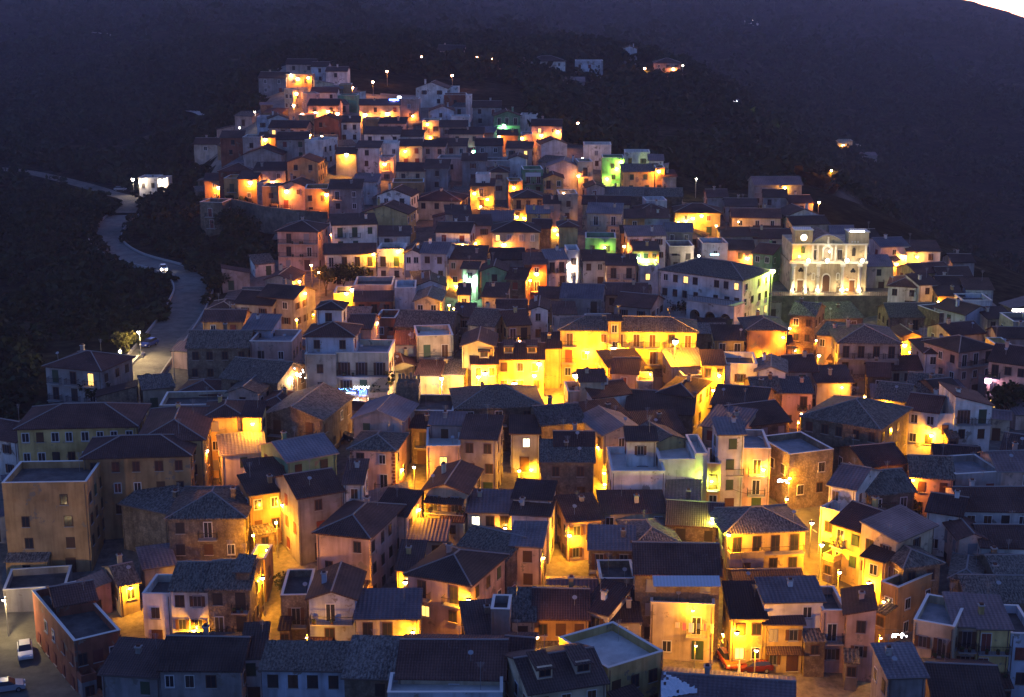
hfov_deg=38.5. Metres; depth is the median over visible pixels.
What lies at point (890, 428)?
window
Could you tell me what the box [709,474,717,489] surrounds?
french door
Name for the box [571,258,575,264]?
window
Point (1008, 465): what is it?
house
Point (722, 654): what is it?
parked car
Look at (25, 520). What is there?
window
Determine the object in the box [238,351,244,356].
window
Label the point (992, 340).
house
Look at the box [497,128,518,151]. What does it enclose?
house
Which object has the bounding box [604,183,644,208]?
house
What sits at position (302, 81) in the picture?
house
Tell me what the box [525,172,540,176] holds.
banner
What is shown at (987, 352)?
french door
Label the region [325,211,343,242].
house
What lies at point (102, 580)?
outbuilding
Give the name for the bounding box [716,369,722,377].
window
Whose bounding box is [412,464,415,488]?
street lamp
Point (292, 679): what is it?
window
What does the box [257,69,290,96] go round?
house
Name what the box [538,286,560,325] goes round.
house
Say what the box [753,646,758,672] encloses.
street lamp
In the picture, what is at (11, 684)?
parked car
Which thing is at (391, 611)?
house
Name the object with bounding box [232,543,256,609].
stair turret
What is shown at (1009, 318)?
house
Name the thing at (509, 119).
house
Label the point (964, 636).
french door
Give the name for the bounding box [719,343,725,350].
french door
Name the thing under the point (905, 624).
window
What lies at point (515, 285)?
window
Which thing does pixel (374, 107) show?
house
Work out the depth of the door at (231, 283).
330.71 m
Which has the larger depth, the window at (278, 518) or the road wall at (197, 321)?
the road wall at (197, 321)
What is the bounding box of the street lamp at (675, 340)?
[671,338,679,358]
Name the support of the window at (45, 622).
in the house at (77, 648)
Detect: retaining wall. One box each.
[132,352,144,365]
[203,198,327,233]
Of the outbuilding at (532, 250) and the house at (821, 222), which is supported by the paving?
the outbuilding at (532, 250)
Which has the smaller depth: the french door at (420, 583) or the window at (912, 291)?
the french door at (420, 583)
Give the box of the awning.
[652,576,720,586]
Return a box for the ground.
[0,0,1023,418]
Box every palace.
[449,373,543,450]
[557,308,699,389]
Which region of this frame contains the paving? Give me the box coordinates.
[0,65,1023,696]
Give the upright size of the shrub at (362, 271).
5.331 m
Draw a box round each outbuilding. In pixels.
[0,474,7,480]
[0,508,6,542]
[75,569,112,613]
[95,379,138,402]
[117,482,187,551]
[135,543,176,590]
[137,372,175,411]
[169,341,187,369]
[193,185,204,195]
[197,178,204,185]
[216,125,234,136]
[217,144,220,159]
[220,264,250,292]
[227,159,243,164]
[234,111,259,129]
[242,286,264,289]
[248,253,275,277]
[259,102,273,114]
[262,108,288,115]
[302,339,305,349]
[302,350,305,364]
[313,79,333,86]
[314,134,338,137]
[322,86,343,93]
[324,160,328,176]
[338,139,355,146]
[342,99,349,113]
[347,306,372,321]
[350,91,365,98]
[352,400,365,428]
[368,481,408,501]
[372,196,376,205]
[409,270,431,279]
[412,123,421,129]
[432,212,444,228]
[451,186,469,200]
[452,102,472,113]
[480,126,497,137]
[525,249,539,251]
[536,155,564,172]
[545,576,598,593]
[692,229,709,247]
[696,322,725,348]
[697,317,732,323]
[705,314,729,318]
[768,296,783,316]
[870,383,876,398]
[919,328,926,337]
[929,443,981,456]
[954,379,965,387]
[989,409,1011,440]
[999,296,1023,312]
[1004,398,1023,429]
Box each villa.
[42,339,135,403]
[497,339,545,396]
[528,55,566,70]
[652,58,680,76]
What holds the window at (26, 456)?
in the school wing at (58, 431)
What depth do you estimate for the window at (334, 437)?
227.35 m
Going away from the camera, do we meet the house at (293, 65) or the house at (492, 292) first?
the house at (492, 292)
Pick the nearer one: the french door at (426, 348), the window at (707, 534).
the window at (707, 534)
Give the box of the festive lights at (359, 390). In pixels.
[337,386,366,395]
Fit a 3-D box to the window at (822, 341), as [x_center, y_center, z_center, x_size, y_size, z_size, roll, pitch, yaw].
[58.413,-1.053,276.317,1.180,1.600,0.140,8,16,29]
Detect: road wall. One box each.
[88,213,174,354]
[121,214,213,402]
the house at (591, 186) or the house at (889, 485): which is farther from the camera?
the house at (591, 186)
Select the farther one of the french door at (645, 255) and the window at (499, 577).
the french door at (645, 255)
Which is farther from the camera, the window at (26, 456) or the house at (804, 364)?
the house at (804, 364)
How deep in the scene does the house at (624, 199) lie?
376.73 m
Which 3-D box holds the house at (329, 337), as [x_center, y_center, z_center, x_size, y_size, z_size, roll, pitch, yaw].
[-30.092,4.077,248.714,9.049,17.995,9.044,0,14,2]
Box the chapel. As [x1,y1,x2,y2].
[865,249,894,287]
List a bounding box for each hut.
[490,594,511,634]
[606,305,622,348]
[623,415,658,466]
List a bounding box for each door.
[52,370,58,382]
[53,387,59,399]
[65,557,76,571]
[69,371,76,383]
[71,388,77,400]
[87,373,93,385]
[89,390,95,401]
[97,676,101,689]
[150,397,157,407]
[151,630,162,638]
[203,522,212,537]
[208,208,211,216]
[214,616,223,631]
[228,280,233,290]
[230,184,233,191]
[235,593,245,609]
[236,616,246,631]
[247,687,259,696]
[266,266,271,275]
[273,420,280,432]
[284,200,288,208]
[286,233,291,242]
[286,247,291,255]
[288,607,304,624]
[304,234,308,243]
[304,260,310,270]
[305,422,312,434]
[307,247,311,256]
[315,543,316,560]
[324,628,334,640]
[325,603,335,621]
[328,257,333,266]
[335,191,339,199]
[337,228,342,237]
[338,362,349,374]
[340,379,351,392]
[342,257,346,264]
[352,227,357,236]
[355,257,359,266]
[355,362,367,374]
[356,453,363,457]
[359,396,366,401]
[360,380,366,392]
[362,622,372,634]
[367,256,372,265]
[371,304,376,312]
[373,362,384,374]
[380,256,385,266]
[380,474,387,487]
[382,622,392,634]
[383,163,389,170]
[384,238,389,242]
[394,256,398,266]
[417,451,425,463]
[417,579,425,598]
[419,432,425,445]
[423,345,430,357]
[426,495,440,510]
[439,456,446,465]
[441,344,447,356]
[447,496,461,512]
[449,585,458,603]
[471,516,479,525]
[483,482,492,488]
[486,516,494,526]
[500,516,508,529]
[510,328,515,338]
[516,200,520,208]
[520,457,528,472]
[521,327,526,339]
[534,281,539,290]
[546,180,550,188]
[549,262,554,272]
[559,262,563,271]
[560,276,564,283]
[565,350,571,361]
[566,333,572,345]
[583,168,587,175]
[588,615,602,627]
[591,301,596,312]
[592,553,606,569]
[593,216,597,224]
[597,277,603,283]
[605,517,613,524]
[611,216,615,225]
[611,268,615,277]
[616,554,631,559]
[626,268,631,277]
[633,334,639,346]
[643,253,648,258]
[649,334,655,346]
[649,351,656,363]
[668,335,674,346]
[676,528,684,539]
[684,335,691,347]
[691,616,701,634]
[691,641,703,660]
[706,227,711,235]
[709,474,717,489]
[709,495,716,501]
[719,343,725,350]
[724,498,733,506]
[732,537,741,551]
[734,343,740,350]
[751,479,759,494]
[751,498,760,505]
[752,536,761,551]
[753,459,761,473]
[770,535,779,551]
[771,309,775,316]
[785,656,797,671]
[790,534,798,550]
[797,280,802,290]
[800,396,807,409]
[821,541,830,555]
[822,275,829,290]
[826,623,837,640]
[836,528,844,545]
[842,346,849,357]
[849,280,854,290]
[857,346,864,357]
[873,346,879,357]
[878,282,883,287]
[884,595,892,602]
[888,346,894,357]
[912,320,917,329]
[933,637,951,657]
[957,409,969,423]
[957,630,975,648]
[957,655,973,658]
[961,354,966,366]
[972,384,977,390]
[973,352,978,364]
[978,409,986,423]
[980,633,991,650]
[985,351,990,362]
[989,381,996,391]
[991,364,998,377]
[991,428,1000,440]
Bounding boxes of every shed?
[556,76,585,85]
[859,152,877,161]
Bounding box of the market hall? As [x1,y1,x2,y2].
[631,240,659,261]
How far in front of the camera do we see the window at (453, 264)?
322.02 m
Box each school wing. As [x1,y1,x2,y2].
[1,452,105,576]
[13,402,151,460]
[78,421,196,539]
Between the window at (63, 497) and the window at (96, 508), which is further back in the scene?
the window at (96, 508)
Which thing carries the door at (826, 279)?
in the church
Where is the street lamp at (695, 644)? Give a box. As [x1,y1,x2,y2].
[694,641,697,667]
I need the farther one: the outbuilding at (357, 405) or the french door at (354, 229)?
the french door at (354, 229)
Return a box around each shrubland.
[0,26,299,185]
[0,162,277,419]
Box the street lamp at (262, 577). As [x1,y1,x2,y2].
[260,575,265,615]
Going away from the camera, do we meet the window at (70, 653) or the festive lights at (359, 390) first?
the window at (70, 653)
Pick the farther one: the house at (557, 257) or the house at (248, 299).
the house at (557, 257)
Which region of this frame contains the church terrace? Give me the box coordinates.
[769,280,887,322]
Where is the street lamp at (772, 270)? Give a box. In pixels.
[769,268,776,315]
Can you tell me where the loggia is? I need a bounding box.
[685,294,745,324]
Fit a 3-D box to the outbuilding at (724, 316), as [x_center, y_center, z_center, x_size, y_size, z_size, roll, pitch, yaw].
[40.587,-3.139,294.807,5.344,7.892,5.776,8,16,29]
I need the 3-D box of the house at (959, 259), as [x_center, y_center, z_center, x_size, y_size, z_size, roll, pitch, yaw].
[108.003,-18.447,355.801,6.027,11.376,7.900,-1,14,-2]
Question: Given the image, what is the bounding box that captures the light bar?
[1012,309,1023,311]
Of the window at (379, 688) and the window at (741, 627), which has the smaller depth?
the window at (379, 688)
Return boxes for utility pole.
[170,351,175,383]
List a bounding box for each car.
[0,677,25,691]
[17,638,33,660]
[114,186,126,190]
[139,337,158,347]
[159,264,167,270]
[343,431,353,441]
[717,647,740,668]
[737,659,773,673]
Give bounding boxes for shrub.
[77,382,111,400]
[272,570,285,590]
[331,262,358,285]
[348,266,371,280]
[913,496,922,513]
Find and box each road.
[0,583,102,696]
[2,167,140,212]
[91,215,210,398]
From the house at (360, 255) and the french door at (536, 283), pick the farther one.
the house at (360, 255)
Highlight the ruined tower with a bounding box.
[396,372,420,408]
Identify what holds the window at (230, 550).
in the house at (205, 522)
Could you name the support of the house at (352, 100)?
on the ground
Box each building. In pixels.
[333,286,354,305]
[584,232,615,252]
[622,43,637,62]
[659,660,795,696]
[747,176,802,204]
[798,386,913,474]
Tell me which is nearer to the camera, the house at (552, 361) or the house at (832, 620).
the house at (832, 620)
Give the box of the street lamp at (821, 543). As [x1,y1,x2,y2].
[819,541,825,580]
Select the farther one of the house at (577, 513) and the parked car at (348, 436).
the parked car at (348, 436)
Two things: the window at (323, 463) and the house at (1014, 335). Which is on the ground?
the house at (1014, 335)
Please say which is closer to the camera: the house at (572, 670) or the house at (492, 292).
the house at (572, 670)
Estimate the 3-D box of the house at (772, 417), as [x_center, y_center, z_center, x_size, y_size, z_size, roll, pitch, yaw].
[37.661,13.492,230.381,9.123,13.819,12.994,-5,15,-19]
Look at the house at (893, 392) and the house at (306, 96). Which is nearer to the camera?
the house at (893, 392)
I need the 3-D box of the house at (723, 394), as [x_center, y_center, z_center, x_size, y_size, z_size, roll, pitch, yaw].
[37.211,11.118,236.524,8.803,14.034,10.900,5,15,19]
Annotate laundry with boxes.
[675,622,679,627]
[689,623,693,632]
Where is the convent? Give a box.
[658,248,769,317]
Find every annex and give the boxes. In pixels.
[160,175,171,187]
[656,440,694,485]
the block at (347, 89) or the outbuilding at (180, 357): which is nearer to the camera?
the outbuilding at (180, 357)
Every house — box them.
[0,404,19,480]
[2,565,72,611]
[32,579,119,696]
[97,633,164,696]
[101,552,141,616]
[138,175,162,196]
[139,399,212,485]
[142,574,172,638]
[156,612,253,696]
[159,386,227,406]
[163,485,251,560]
[167,560,211,632]
[177,378,221,395]
[193,134,219,167]
[200,192,230,236]
[201,302,251,329]
[203,173,219,197]
[204,540,265,631]
[205,387,248,478]
[206,293,236,308]
[215,430,265,484]
[216,162,252,197]
[218,348,305,393]
[219,130,245,166]
[224,174,238,198]
[224,375,270,399]
[233,289,276,315]
[236,170,260,203]
[237,462,281,552]
[240,396,267,442]
[241,309,282,337]
[241,451,285,475]
[242,143,286,167]
[242,621,270,696]
[243,134,263,159]
[250,329,302,363]
[252,161,287,182]
[256,275,316,332]
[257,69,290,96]
[257,115,268,133]
[257,172,266,204]
[258,130,276,146]
[258,426,339,474]
[258,640,350,696]
[262,387,295,410]
[263,263,306,284]
[266,382,354,448]
[267,110,289,129]
[268,117,313,145]
[272,458,345,565]
[275,128,312,160]
[275,212,329,271]
[276,174,315,209]
[278,568,314,639]
[284,87,307,108]
[285,58,317,72]
[285,153,325,183]
[287,73,314,88]
[298,113,316,131]
[301,92,319,112]
[302,321,362,353]
[304,136,337,167]
[305,351,336,387]
[305,561,366,640]
[307,95,343,116]
[310,61,331,80]
[310,87,339,97]
[311,487,406,587]
[312,111,343,139]
[323,243,376,289]
[325,64,350,85]
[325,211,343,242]
[328,175,363,213]
[328,212,377,270]
[335,147,357,175]
[336,339,395,401]
[338,94,358,112]
[340,629,401,696]
[341,115,360,142]
[341,455,369,503]
[346,422,409,490]
[348,306,380,338]
[350,393,418,465]
[353,170,381,204]
[353,276,394,309]
[353,288,393,314]
[353,584,422,635]
[355,140,382,172]
[358,98,400,124]
[361,197,417,242]
[362,117,379,131]
[363,126,402,140]
[375,182,420,221]
[377,220,410,245]
[378,116,408,128]
[378,309,398,349]
[378,487,423,546]
[379,154,395,179]
[380,140,399,161]
[392,178,424,194]
[394,273,416,309]
[394,309,461,357]
[394,330,419,369]
[394,347,416,392]
[394,539,427,587]
[394,626,508,696]
[395,162,425,185]
[398,139,422,161]
[400,129,424,157]
[401,97,420,120]
[402,242,421,279]
[403,542,509,633]
[406,518,451,555]
[409,409,429,463]
[412,285,446,310]
[413,271,446,310]
[414,78,451,107]
[414,324,453,364]
[414,357,445,393]
[414,387,454,413]
[418,187,469,219]
[419,236,456,289]
[421,459,483,544]
[422,139,447,161]
[423,159,450,192]
[426,427,460,480]
[427,407,467,453]
[429,102,454,119]
[434,216,476,244]
[437,43,465,51]
[437,137,468,154]
[437,155,461,180]
[439,120,467,137]
[439,357,466,393]
[444,93,466,105]
[444,198,471,220]
[448,126,484,152]
[449,245,488,287]
[450,86,459,92]
[450,114,469,126]
[452,214,492,250]
[454,302,476,348]
[456,282,471,301]
[457,524,526,593]
[458,413,504,488]
[458,591,511,634]
[459,324,498,385]
[460,256,481,299]
[461,152,487,185]
[465,488,512,529]
[466,94,471,121]
[466,301,503,341]
[469,178,495,213]
[469,346,498,385]
[472,97,501,126]
[475,138,503,156]
[476,172,490,182]
[479,252,509,290]
[480,208,513,223]
[480,281,510,307]
[486,157,509,176]
[487,162,509,199]
[488,247,524,267]
[490,220,540,249]
[492,106,520,137]
[495,292,528,314]
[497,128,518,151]
[499,305,531,341]
[503,634,610,696]
[504,262,531,301]
[504,619,538,696]
[505,141,533,165]
[506,177,522,207]
[507,586,536,631]
[508,152,528,176]
[508,189,543,220]
[508,516,548,586]
[509,414,540,472]
[509,496,556,563]
[510,478,557,541]
[520,113,537,132]
[521,132,532,140]
[521,166,542,191]
[522,246,547,298]
[525,202,550,221]
[528,294,550,341]
[529,395,584,465]
[530,115,562,147]
[531,574,590,647]
[532,214,552,249]
[536,136,567,159]
[538,244,568,285]
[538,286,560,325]
[539,439,595,512]
[540,328,562,388]
[541,167,564,194]
[542,194,560,235]
[544,155,577,190]
[551,301,577,331]
[553,419,595,446]
[555,492,605,561]
[556,215,579,247]
[559,276,606,315]
[559,619,662,696]
[564,244,579,282]
[564,381,579,402]
[572,376,632,407]
[575,158,592,195]
[578,397,632,418]
[580,248,605,283]
[581,191,630,229]
[582,180,605,194]
[582,405,638,484]
[583,142,610,169]
[584,304,610,314]
[586,196,623,252]
[586,573,633,627]
[587,522,635,575]
[595,344,646,379]
[596,481,665,524]
[596,552,632,584]
[601,154,623,182]
[602,279,648,313]
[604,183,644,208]
[604,251,637,281]
[604,578,642,635]
[606,446,665,497]
[610,357,642,388]
[612,287,664,315]
[615,517,680,540]
[619,163,654,186]
[619,220,627,252]
[623,208,645,224]
[623,225,666,272]
[624,149,649,163]
[624,388,696,436]
[627,407,686,435]
[630,540,722,656]
[632,199,665,208]
[636,251,659,293]
[636,371,652,389]
[639,416,686,450]
[642,196,666,207]
[644,184,682,216]
[645,208,670,226]
[647,154,664,167]
[649,591,714,663]
[654,165,664,186]
[655,373,712,429]
[661,168,677,186]
[661,343,700,386]
[663,214,693,242]
[665,240,693,265]
[665,470,701,500]
[665,488,724,541]
[672,203,722,237]
[678,369,701,377]
[697,231,727,259]
[699,349,726,411]
[699,402,757,447]
[703,185,728,214]
[706,448,720,501]
[707,388,792,434]
[709,376,775,406]
[709,503,809,580]
[710,324,745,351]
[717,227,758,239]
[721,581,768,671]
[722,194,758,221]
[724,351,757,384]
[725,239,754,264]
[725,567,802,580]
[726,422,770,505]
[729,203,781,227]
[737,308,789,357]
[743,371,782,404]
[744,335,794,353]
[749,224,791,246]
[751,239,781,282]
[753,349,787,378]
[754,575,827,676]
[758,431,833,509]
[761,184,787,207]
[762,615,806,672]
[779,350,819,407]
[779,376,814,428]
[781,202,820,221]
[781,215,830,231]
[786,189,814,210]
[788,294,826,359]
[792,298,864,323]
[812,361,854,406]
[815,312,851,364]
[818,497,866,555]
[820,575,845,672]
[822,494,886,585]
[826,458,882,508]
[827,225,853,234]
[828,316,902,392]
[836,139,852,147]
[836,434,907,472]
[840,583,877,690]
[858,504,938,584]
[859,523,894,604]
[864,353,891,398]
[865,461,917,509]
[867,224,880,237]
[867,233,910,274]
[870,634,929,696]
[873,380,918,405]
[874,477,897,505]
[874,557,931,642]
[876,292,935,332]
[886,272,917,301]
[889,525,945,594]
[890,320,923,354]
[890,348,923,382]
[895,254,947,276]
[904,443,955,515]
[905,239,941,263]
[905,268,940,301]
[905,388,945,454]
[906,370,944,393]
[908,326,943,372]
[912,593,963,658]
[918,369,960,394]
[920,640,1005,696]
[921,334,993,396]
[924,488,969,556]
[925,312,986,341]
[932,258,972,276]
[932,271,962,289]
[932,284,964,303]
[932,297,990,324]
[936,412,960,443]
[938,376,995,451]
[941,249,976,276]
[942,516,988,565]
[942,586,976,658]
[943,470,1023,523]
[947,551,984,591]
[947,560,1023,611]
[953,293,991,305]
[953,452,1001,485]
[959,272,994,300]
[962,582,1014,696]
[970,545,1023,573]
[971,511,1023,553]
[977,433,1023,485]
[979,301,1008,338]
[985,320,1023,345]
[985,334,1010,344]
[985,340,1023,409]
[999,312,1023,325]
[1000,431,1023,449]
[1004,604,1023,696]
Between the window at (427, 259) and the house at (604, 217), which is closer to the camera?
the window at (427, 259)
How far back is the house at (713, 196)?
395.52 m
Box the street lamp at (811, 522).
[809,520,814,557]
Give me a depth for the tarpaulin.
152.62 m
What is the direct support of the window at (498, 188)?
in the house at (500, 173)
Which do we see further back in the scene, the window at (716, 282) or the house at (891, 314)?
the house at (891, 314)
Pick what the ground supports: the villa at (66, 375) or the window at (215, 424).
the villa at (66, 375)
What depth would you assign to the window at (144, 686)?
161.92 m
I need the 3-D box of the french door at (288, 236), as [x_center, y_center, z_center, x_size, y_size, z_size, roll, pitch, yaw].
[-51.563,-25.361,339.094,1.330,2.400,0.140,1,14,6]
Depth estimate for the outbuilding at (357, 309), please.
291.28 m
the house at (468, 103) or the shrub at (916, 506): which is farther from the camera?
the house at (468, 103)
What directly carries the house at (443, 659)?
on the ground
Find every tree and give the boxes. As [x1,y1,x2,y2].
[110,330,137,353]
[204,271,230,292]
[212,206,245,232]
[312,265,336,295]
[372,370,394,390]
[422,492,423,512]
[487,47,530,69]
[675,300,686,310]
[983,380,1023,409]
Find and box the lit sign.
[984,378,990,382]
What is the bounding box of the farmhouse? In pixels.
[185,322,255,378]
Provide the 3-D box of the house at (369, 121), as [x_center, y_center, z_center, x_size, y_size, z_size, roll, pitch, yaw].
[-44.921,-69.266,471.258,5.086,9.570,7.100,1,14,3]
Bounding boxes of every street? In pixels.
[288,107,302,119]
[769,496,851,591]
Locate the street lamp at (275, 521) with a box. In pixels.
[273,519,278,557]
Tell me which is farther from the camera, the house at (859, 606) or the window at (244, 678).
the house at (859, 606)
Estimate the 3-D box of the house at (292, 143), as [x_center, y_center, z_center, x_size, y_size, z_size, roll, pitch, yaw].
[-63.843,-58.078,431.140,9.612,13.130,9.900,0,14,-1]
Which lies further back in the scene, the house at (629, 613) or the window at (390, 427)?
the window at (390, 427)
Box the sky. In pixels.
[968,0,1023,16]
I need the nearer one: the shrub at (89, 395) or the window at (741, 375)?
the window at (741, 375)
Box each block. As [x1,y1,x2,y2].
[262,178,281,207]
[305,179,329,217]
[339,83,352,93]
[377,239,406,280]
[387,661,502,696]
[422,118,441,138]
[557,185,577,220]
[575,59,602,80]
[685,427,708,500]
[918,304,943,327]
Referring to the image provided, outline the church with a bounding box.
[779,226,869,292]
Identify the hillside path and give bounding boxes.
[189,110,203,114]
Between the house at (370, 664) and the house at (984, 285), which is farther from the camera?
the house at (984, 285)
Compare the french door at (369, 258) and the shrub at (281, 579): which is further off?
the french door at (369, 258)
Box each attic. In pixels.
[45,579,98,616]
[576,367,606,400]
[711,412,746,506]
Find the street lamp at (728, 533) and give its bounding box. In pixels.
[726,531,731,580]
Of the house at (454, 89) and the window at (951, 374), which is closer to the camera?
the window at (951, 374)
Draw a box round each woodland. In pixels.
[0,0,1023,116]
[202,19,596,101]
[519,29,901,218]
[739,36,1023,274]
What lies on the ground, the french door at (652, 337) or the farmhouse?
the farmhouse
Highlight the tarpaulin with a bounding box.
[661,672,696,696]
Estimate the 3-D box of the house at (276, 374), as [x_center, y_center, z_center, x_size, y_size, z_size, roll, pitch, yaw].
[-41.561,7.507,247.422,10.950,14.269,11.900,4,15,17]
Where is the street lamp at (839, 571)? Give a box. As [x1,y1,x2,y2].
[837,569,842,590]
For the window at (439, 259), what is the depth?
319.36 m
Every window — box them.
[2,444,10,454]
[5,463,13,473]
[21,433,29,443]
[21,516,30,527]
[23,453,30,460]
[24,538,34,548]
[36,432,44,442]
[37,452,45,460]
[37,632,41,646]
[44,619,47,634]
[45,641,49,656]
[51,432,59,442]
[51,628,54,643]
[52,452,59,459]
[53,651,56,666]
[59,494,68,505]
[61,640,64,655]
[62,663,65,677]
[64,516,73,526]
[65,432,72,442]
[66,537,75,548]
[68,451,75,459]
[69,650,73,666]
[71,674,74,689]
[78,652,88,667]
[81,431,89,441]
[89,490,92,503]
[90,462,97,469]
[90,511,93,525]
[92,533,95,546]
[93,648,103,663]
[94,483,97,496]
[95,504,98,517]
[96,431,103,435]
[97,525,100,538]
[104,373,108,382]
[110,431,117,434]
[111,462,119,472]
[114,483,122,493]
[115,368,119,377]
[115,586,117,600]
[116,503,121,514]
[125,363,128,373]
[125,430,132,433]
[126,587,135,600]
[132,461,139,472]
[133,482,141,490]
[140,681,150,695]
[150,607,160,619]
[154,460,163,471]
[156,481,164,486]
[164,675,174,688]
[175,460,182,470]
[175,523,184,534]
[175,595,184,607]
[175,618,189,630]
[176,481,183,486]
[176,544,185,555]
[184,675,194,688]
[189,595,204,607]
[191,619,205,631]
[192,352,198,360]
[192,369,198,377]
[204,544,213,555]
[205,675,216,688]
[206,351,212,360]
[207,368,213,377]
[210,325,215,329]
[211,421,218,431]
[212,441,217,450]
[212,593,222,605]
[213,460,218,470]
[222,351,227,359]
[227,544,235,555]
[230,325,235,329]
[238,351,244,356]
[240,457,246,467]
[243,669,246,686]
[246,663,256,676]
[253,498,262,510]
[254,520,261,524]
[256,579,258,594]
[257,602,259,616]
[258,351,263,358]
[259,308,266,312]
[267,674,278,688]
[268,565,271,579]
[270,496,278,508]
[271,517,279,528]
[278,351,283,359]
[282,302,287,309]
[282,317,290,324]
[284,493,287,506]
[285,514,288,527]
[286,260,290,266]
[286,536,289,549]
[288,675,298,688]
[293,521,296,534]
[295,464,301,471]
[296,301,299,310]
[301,373,304,383]
[303,299,306,307]
[307,675,318,689]
[314,340,319,348]
[314,499,322,511]
[316,364,323,373]
[316,520,324,526]
[320,459,327,468]
[324,422,327,433]
[325,313,331,321]
[325,560,332,566]
[328,675,338,689]
[333,434,335,445]
[339,340,345,349]
[340,410,343,420]
[340,429,343,440]
[347,404,350,415]
[350,488,358,499]
[353,541,361,553]
[363,423,369,429]
[371,539,375,553]
[373,561,376,575]
[375,684,384,696]
[378,454,385,464]
[379,327,383,334]
[381,530,384,544]
[381,552,385,566]
[382,575,385,586]
[384,174,389,179]
[384,304,389,308]
[387,424,393,430]
[388,523,391,536]
[389,544,393,558]
[394,271,399,277]
[405,270,410,277]
[406,257,410,263]
[409,348,414,356]
[413,257,418,263]
[417,304,422,309]
[421,203,425,208]
[421,605,429,618]
[424,256,429,263]
[432,545,439,550]
[434,203,438,208]
[437,257,441,263]
[441,429,447,438]
[448,610,457,623]
[451,262,455,269]
[452,276,457,282]
[459,235,463,241]
[461,320,467,327]
[465,443,473,453]
[467,272,472,279]
[470,163,475,168]
[475,367,481,376]
[475,584,479,598]
[480,228,487,234]
[483,444,491,454]
[485,464,493,474]
[486,575,490,589]
[488,367,494,376]
[491,274,496,281]
[495,235,499,240]
[496,174,501,179]
[496,185,501,190]
[497,565,501,580]
[501,363,507,371]
[506,668,508,684]
[507,235,511,241]
[513,282,517,289]
[513,679,517,696]
[517,363,523,371]
[517,380,523,384]
[518,626,527,631]
[519,235,523,241]
[522,438,529,447]
[522,551,531,562]
[523,573,532,585]
[530,235,534,241]
[531,363,538,371]
[533,267,538,274]
[534,380,539,388]
[535,313,540,321]
[535,329,540,337]
[538,623,547,636]
[552,466,559,476]
[555,623,565,636]
[557,514,560,528]
[557,535,559,547]
[561,693,570,696]
[562,543,565,556]
[565,367,570,375]
[566,201,570,206]
[570,272,575,278]
[570,525,583,536]
[570,546,581,558]
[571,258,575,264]
[574,624,583,631]
[577,466,583,476]
[577,487,584,492]
[581,351,587,359]
[586,264,590,270]
[587,689,596,696]
[597,264,602,270]
[598,437,600,448]
[601,334,606,342]
[605,245,609,251]
[609,298,614,305]
[611,325,617,333]
[612,679,620,689]
[618,437,624,445]
[620,309,627,314]
[631,673,639,687]
[635,445,646,455]
[637,310,644,315]
[644,627,649,639]
[645,273,649,280]
[645,579,655,591]
[645,603,650,615]
[648,668,657,683]
[655,239,662,245]
[662,288,666,295]
[662,640,671,652]
[663,273,667,280]
[672,289,676,296]
[673,274,677,282]
[682,290,686,298]
[683,276,688,283]
[686,253,690,259]
[692,277,697,284]
[700,587,710,592]
[704,531,712,541]
[705,369,711,377]
[706,215,710,220]
[706,430,711,440]
[713,280,718,287]
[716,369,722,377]
[721,534,724,548]
[723,281,728,288]
[725,480,733,490]
[726,459,733,468]
[728,439,736,449]
[733,647,744,659]
[734,282,738,290]
[734,373,745,382]
[735,623,745,635]
[738,253,742,258]
[750,647,759,659]
[751,623,761,635]
[755,256,759,262]
[766,654,779,665]
[768,629,777,641]
[769,558,777,567]
[770,457,774,469]
[778,426,783,433]
[780,463,784,475]
[785,629,801,641]
[788,557,796,566]
[792,318,798,325]
[793,333,798,340]
[796,484,803,495]
[802,606,812,618]
[804,334,809,342]
[805,319,810,326]
[805,421,812,431]
[816,482,822,492]
[817,461,825,472]
[818,354,823,362]
[819,338,824,346]
[820,424,828,434]
[823,520,831,533]
[824,648,839,660]
[831,490,838,501]
[835,426,841,437]
[838,250,841,259]
[848,555,855,568]
[851,534,859,547]
[851,645,866,658]
[852,429,859,440]
[855,620,865,633]
[864,538,873,549]
[868,432,875,442]
[868,563,877,576]
[872,666,877,683]
[880,543,891,550]
[880,677,885,695]
[881,431,884,442]
[889,426,891,437]
[891,289,896,295]
[892,249,896,255]
[893,373,898,381]
[893,568,898,574]
[900,496,907,507]
[903,434,905,445]
[903,620,908,633]
[904,597,910,610]
[907,571,915,581]
[908,432,916,442]
[909,290,913,296]
[910,414,917,423]
[913,536,920,545]
[915,634,929,649]
[918,481,925,492]
[924,434,932,444]
[925,288,929,294]
[926,415,934,425]
[927,568,934,580]
[929,356,935,364]
[933,538,938,549]
[938,351,942,359]
[939,483,947,492]
[941,425,948,434]
[944,529,947,542]
[949,354,954,363]
[949,371,953,378]
[951,538,955,551]
[958,429,964,438]
[961,371,965,379]
[967,515,975,520]
[967,544,976,554]
[972,369,977,378]
[977,429,984,438]
[983,515,991,522]
[1001,515,1009,523]
[1004,366,1011,375]
[1014,647,1023,660]
[1014,672,1023,685]
[1017,368,1023,377]
[1018,516,1023,523]
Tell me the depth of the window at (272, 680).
157.90 m
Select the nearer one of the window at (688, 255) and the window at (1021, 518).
the window at (1021, 518)
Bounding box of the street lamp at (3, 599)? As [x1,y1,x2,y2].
[1,596,8,635]
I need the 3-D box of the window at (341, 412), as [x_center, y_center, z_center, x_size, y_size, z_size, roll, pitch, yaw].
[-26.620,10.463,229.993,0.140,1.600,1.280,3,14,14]
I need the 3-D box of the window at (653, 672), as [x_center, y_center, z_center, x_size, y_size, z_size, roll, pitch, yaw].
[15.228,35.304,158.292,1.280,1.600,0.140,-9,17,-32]
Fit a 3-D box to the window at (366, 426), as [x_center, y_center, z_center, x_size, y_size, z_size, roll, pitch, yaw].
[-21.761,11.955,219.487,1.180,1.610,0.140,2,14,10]

